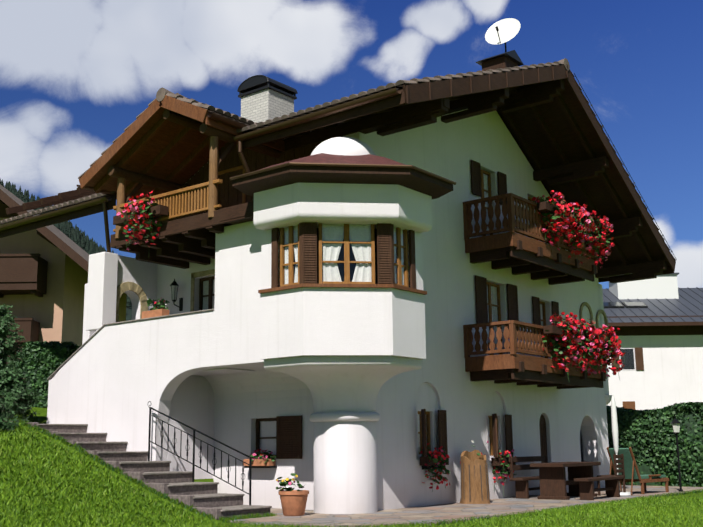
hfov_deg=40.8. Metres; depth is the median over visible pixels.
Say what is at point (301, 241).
bay windows
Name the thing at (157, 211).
balcony flower boxes
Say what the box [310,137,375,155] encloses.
bay dome
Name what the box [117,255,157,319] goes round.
loggia wall
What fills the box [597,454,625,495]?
garden chair
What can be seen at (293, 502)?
terracotta pot
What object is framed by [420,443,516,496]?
window flowers
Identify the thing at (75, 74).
sky
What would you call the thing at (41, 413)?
lawn
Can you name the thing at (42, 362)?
hedge
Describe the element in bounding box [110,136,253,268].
wood balcony
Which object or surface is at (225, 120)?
cross gable gutter
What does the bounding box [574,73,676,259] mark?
lightning conductor
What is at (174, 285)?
lantern wall
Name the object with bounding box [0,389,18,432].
bush
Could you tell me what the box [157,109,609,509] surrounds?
house
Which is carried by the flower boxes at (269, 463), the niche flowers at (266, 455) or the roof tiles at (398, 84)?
the niche flowers at (266, 455)
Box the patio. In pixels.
[229,485,702,526]
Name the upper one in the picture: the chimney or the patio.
the chimney
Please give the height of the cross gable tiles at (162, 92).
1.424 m
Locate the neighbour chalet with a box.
[0,184,126,368]
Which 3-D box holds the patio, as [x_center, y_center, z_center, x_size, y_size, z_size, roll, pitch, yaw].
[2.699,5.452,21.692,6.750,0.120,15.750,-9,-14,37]
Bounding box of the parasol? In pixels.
[611,395,630,494]
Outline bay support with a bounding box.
[264,356,421,513]
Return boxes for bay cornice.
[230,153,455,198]
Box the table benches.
[509,456,623,499]
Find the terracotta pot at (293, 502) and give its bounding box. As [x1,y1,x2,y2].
[278,490,308,515]
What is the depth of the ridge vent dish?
22.93 m
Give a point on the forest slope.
(77, 236)
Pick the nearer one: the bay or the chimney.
the bay
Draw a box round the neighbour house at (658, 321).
[603,273,702,409]
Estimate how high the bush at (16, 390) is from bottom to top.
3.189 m
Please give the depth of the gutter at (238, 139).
18.61 m
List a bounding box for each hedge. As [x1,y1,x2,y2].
[13,341,81,407]
[606,402,702,486]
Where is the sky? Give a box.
[0,0,702,288]
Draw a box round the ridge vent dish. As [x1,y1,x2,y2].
[476,18,523,94]
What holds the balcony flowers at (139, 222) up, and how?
attached to the wood balcony at (182, 243)
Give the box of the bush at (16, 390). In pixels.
[0,303,40,421]
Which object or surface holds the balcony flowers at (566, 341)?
attached to the balcony at (517, 369)
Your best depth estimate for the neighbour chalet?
38.16 m
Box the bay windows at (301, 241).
[271,222,415,288]
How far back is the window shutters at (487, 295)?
22.49 m
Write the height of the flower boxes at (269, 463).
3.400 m
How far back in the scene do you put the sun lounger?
22.65 m
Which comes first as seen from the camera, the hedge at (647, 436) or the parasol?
the parasol
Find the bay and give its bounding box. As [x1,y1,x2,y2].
[253,183,431,359]
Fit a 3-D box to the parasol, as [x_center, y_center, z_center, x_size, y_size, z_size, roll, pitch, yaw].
[6.338,4.328,22.639,0.560,2.360,0.560,-9,-14,37]
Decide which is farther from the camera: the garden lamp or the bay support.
the garden lamp
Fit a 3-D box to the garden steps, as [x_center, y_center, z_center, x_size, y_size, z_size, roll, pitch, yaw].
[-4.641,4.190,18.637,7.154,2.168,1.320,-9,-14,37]
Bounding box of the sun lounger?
[606,447,668,494]
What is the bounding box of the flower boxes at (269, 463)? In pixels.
[142,309,515,469]
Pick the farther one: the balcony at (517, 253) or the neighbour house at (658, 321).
the neighbour house at (658, 321)
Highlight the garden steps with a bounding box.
[28,422,271,519]
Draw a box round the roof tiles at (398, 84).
[0,58,675,260]
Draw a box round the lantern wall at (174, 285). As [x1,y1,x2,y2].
[170,279,182,310]
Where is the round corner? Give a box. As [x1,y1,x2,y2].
[599,284,611,404]
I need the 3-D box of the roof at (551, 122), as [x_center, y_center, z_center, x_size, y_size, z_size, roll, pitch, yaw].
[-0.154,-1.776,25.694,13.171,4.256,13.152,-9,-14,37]
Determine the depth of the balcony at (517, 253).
21.72 m
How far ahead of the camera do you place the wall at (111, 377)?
19.58 m
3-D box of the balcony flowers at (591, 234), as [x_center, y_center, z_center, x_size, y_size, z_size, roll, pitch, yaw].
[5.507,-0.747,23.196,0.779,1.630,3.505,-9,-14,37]
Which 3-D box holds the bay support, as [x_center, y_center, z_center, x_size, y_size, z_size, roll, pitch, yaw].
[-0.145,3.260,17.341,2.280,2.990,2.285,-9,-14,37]
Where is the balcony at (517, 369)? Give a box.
[463,320,606,388]
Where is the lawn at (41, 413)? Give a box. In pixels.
[0,407,702,526]
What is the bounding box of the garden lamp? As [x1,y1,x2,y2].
[670,416,682,491]
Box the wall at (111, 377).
[47,221,311,478]
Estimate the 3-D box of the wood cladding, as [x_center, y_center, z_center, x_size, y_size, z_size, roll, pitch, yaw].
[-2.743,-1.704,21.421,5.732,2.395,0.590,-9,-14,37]
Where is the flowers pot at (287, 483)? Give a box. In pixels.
[276,473,303,490]
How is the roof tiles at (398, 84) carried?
on the roof at (551, 122)
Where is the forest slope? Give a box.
[0,179,131,320]
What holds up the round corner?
attached to the house at (575, 420)
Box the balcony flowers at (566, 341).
[542,312,624,380]
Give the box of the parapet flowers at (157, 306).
[147,298,169,309]
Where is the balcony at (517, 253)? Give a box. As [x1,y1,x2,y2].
[463,193,597,284]
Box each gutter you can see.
[0,88,401,252]
[77,113,278,200]
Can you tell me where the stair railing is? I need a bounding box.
[148,401,251,504]
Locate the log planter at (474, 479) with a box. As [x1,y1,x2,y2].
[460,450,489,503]
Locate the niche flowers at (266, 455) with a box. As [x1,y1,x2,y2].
[250,449,275,463]
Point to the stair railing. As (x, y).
(214, 458)
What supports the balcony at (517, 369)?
attached to the house at (575, 420)
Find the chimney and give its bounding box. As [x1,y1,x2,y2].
[237,75,297,122]
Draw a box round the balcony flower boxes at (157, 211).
[113,201,613,343]
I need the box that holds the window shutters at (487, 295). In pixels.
[418,160,558,462]
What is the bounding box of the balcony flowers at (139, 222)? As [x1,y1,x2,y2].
[117,191,161,250]
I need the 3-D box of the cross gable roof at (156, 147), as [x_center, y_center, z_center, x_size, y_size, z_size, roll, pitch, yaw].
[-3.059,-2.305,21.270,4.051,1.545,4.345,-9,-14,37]
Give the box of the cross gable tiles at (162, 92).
[78,87,257,178]
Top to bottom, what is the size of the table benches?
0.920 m
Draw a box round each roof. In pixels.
[0,64,675,282]
[79,95,284,203]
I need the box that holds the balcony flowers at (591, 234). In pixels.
[532,190,613,267]
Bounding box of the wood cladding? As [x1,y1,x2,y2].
[144,130,320,225]

